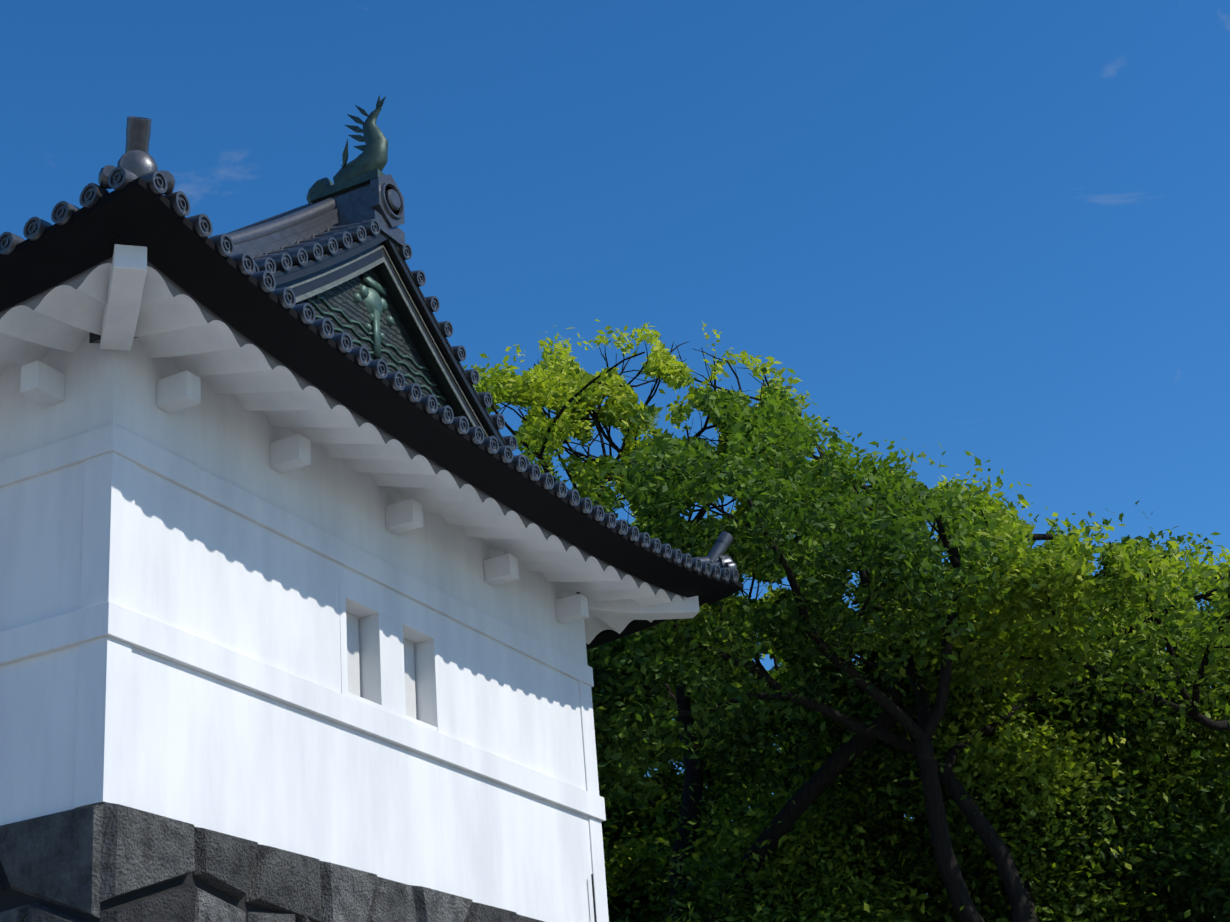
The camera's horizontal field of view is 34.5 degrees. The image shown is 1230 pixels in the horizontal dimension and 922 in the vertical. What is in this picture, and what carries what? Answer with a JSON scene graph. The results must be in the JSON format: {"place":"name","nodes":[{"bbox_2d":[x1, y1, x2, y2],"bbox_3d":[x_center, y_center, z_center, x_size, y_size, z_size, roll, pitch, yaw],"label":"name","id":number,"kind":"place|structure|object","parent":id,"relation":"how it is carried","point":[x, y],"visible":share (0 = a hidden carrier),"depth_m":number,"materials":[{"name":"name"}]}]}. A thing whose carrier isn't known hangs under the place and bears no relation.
{"place":"outdoors","nodes":[
{"label":"outdoors","id":0,"kind":"place"},
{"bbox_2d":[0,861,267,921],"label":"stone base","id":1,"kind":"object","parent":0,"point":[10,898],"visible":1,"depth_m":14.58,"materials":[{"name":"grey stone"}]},
{"bbox_2d":[89,232,577,593],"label":"gable barge boards","id":2,"kind":"object","parent":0,"point":[295,274],"visible":0.35,"depth_m":20.57,"materials":[{"name":"black wood"}]},
{"bbox_2d":[134,245,580,593],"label":"gable trim","id":3,"kind":"structure","parent":2,"relation":"attached to","point":[339,281],"depth_m":20.43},
{"bbox_2d":[295,268,446,405],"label":"gable wall","id":4,"kind":"structure","parent":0,"point":[396,334],"depth_m":20.13,"materials":[{"name":"green metal"}]},
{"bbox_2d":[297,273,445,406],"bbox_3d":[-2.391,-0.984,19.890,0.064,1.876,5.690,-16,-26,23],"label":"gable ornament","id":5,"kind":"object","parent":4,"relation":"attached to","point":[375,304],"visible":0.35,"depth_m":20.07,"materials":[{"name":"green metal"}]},
{"bbox_2d":[0,177,743,649],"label":"roof eave","id":6,"kind":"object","parent":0,"point":[184,255],"depth_m":16.15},
{"bbox_2d":[0,0,1229,820],"label":"sky","id":7,"kind":"structure","parent":0,"point":[996,231],"materials":[{"name":"blue"}]},
{"bbox_2d":[463,319,1229,921],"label":"tree","id":8,"kind":"object","parent":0,"point":[555,379],"depth_m":33.40,"materials":[{"name":"green plant"}]},
{"bbox_2d":[650,468,1227,866],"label":"treeline foliage","id":9,"kind":"object","parent":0,"point":[1099,568],"depth_m":66.97,"materials":[{"name":"green plant"}]},
{"bbox_2d":[765,561,1228,915],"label":"tree","id":10,"kind":"object","parent":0,"point":[1217,676],"depth_m":39.52,"materials":[{"name":"green plant"}]},
{"label":"ground","id":11,"kind":"structure","parent":0,"visible":0},
{"bbox_2d":[0,802,543,921],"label":"stone base blocks","id":12,"kind":"structure","parent":11,"relation":"on","point":[87,859],"depth_m":14.85,"materials":[{"name":"grey stone"}]},
{"bbox_2d":[0,337,594,921],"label":"turret walls","id":13,"kind":"structure","parent":12,"relation":"on","point":[214,753],"depth_m":17.03,"materials":[{"name":"white paint"}]},
{"bbox_2d":[20,360,588,623],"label":"beam ends","id":14,"kind":"object","parent":13,"relation":"attached to","point":[42,383],"visible":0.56,"depth_m":17.48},
{"bbox_2d":[0,424,608,921],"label":"wall trim bands","id":15,"kind":"object","parent":13,"relation":"attached to","point":[104,628],"depth_m":15.96,"materials":[{"name":"white paint"}]},
{"bbox_2d":[0,263,682,644],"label":"eave soffit","id":16,"kind":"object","parent":13,"relation":"attached to","point":[180,331],"visible":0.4,"depth_m":17.18,"materials":[{"name":"white paint"}]},
{"bbox_2d":[0,257,682,601],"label":"eave fascia","id":17,"kind":"structure","parent":16,"relation":"attached to","point":[76,282],"depth_m":16.64,"materials":[{"name":"white paint"}]},
{"bbox_2d":[0,167,738,626],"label":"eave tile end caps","id":18,"kind":"object","parent":13,"relation":"attached to","point":[90,195],"visible":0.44,"depth_m":16.34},
{"bbox_2d":[253,219,529,464],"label":"roof tiles","id":19,"kind":"object","parent":18,"relation":"on","point":[332,241],"visible":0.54,"depth_m":19.77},
{"bbox_2d":[308,240,505,445],"bbox_3d":[-13.820,2.237,24.955,28.780,3.004,10.780,-16,-26,23],"label":"roof tile bed","id":20,"kind":"object","parent":18,"relation":"on","point":[446,340],"depth_m":20.95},
{"bbox_2d":[228,198,338,257],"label":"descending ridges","id":21,"kind":"object","parent":20,"relation":"on","point":[311,221],"visible":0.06,"depth_m":19.60,"materials":[{"name":"ceramic"}]},
{"bbox_2d":[365,174,404,246],"bbox_3d":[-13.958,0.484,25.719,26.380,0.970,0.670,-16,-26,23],"label":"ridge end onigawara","id":22,"kind":"object","parent":20,"relation":"on","point":[387,206],"visible":0.98,"depth_m":20.41,"materials":[{"name":"ceramic"}]},
{"bbox_2d":[225,183,372,233],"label":"ridge tiles","id":23,"kind":"object","parent":22,"relation":"attached to","point":[353,206],"depth_m":20.55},
{"bbox_2d":[306,94,387,202],"bbox_3d":[-2.848,-3.301,21.050,1.025,1.114,0.600,-16,-26,23],"label":"roof ornament","id":24,"kind":"object","parent":22,"relation":"on","point":[367,164],"visible":0.88,"depth_m":20.79,"materials":[{"name":"green metal"}]},
{"bbox_2d":[98,116,736,569],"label":"ridge-end ornaments","id":25,"kind":"object","parent":18,"relation":"on","point":[136,158],"visible":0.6,"depth_m":14.66,"materials":[{"name":"tile"}]},
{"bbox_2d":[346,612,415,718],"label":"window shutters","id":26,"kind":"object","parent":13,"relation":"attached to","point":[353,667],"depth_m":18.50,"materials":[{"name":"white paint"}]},
{"bbox_2d":[100,244,699,619],"bbox_3d":[-13.711,3.528,24.389,28.103,0.301,10.103,-16,-26,23],"label":"corner rafter","id":27,"kind":"object","parent":13,"relation":"on","point":[125,289],"visible":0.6,"depth_m":15.46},
{"bbox_2d":[591,874,596,921],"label":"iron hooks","id":28,"kind":"object","parent":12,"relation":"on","point":[593,893],"visible":1,"depth_m":20.86,"materials":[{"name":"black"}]},
{"bbox_2d":[604,791,710,921],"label":"understory tree","id":29,"kind":"object","parent":11,"relation":"on","point":[658,904],"depth_m":34.30,"materials":[{"name":"green plant"}]},
{"bbox_2d":[603,777,802,921],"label":"understory tree","id":30,"kind":"object","parent":11,"relation":"on","point":[625,905],"depth_m":38.28,"materials":[{"name":"green plant"}]},
{"bbox_2d":[627,503,912,866],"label":"tree","id":31,"kind":"object","parent":11,"relation":"on","point":[767,594],"depth_m":47.97,"materials":[{"name":"green plant"}]},
{"bbox_2d":[594,508,1175,901],"bbox_3d":[5.159,8.456,37.824,15.053,17.719,20.133,-16,-26,23],"label":"tree","id":32,"kind":"object","parent":11,"relation":"on","point":[721,757],"depth_m":36.23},
{"bbox_2d":[546,361,1229,921],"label":"oak tree","id":33,"kind":"object","parent":11,"relation":"on","point":[828,517],"depth_m":27.65,"materials":[{"name":"green plant"}]},
{"bbox_2d":[610,793,1187,921],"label":"understory tree","id":34,"kind":"object","parent":11,"relation":"on","point":[659,894],"depth_m":36.96,"materials":[{"name":"green plant"}]},
{"bbox_2d":[606,663,1229,921],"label":"understory tree","id":35,"kind":"object","parent":11,"relation":"on","point":[892,845],"depth_m":30.01,"materials":[{"name":"green plant"}]},
{"bbox_2d":[786,485,1229,846],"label":"tree","id":36,"kind":"object","parent":11,"relation":"on","point":[1067,584],"depth_m":27.94,"materials":[{"name":"green plant"}]},
{"bbox_2d":[962,803,1146,915],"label":"understory tree","id":37,"kind":"object","parent":11,"relation":"on","point":[1116,881],"depth_m":45.01,"materials":[{"name":"green plant"}]},
{"bbox_2d":[921,668,1229,921],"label":"understory tree","id":38,"kind":"object","parent":11,"relation":"on","point":[1209,850],"depth_m":29.84,"materials":[{"name":"green plant"}]},
{"bbox_2d":[1118,691,1229,921],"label":"understory tree","id":39,"kind":"object","parent":11,"relation":"on","point":[1210,827],"depth_m":39.99,"materials":[{"name":"green plant"}]}
]}

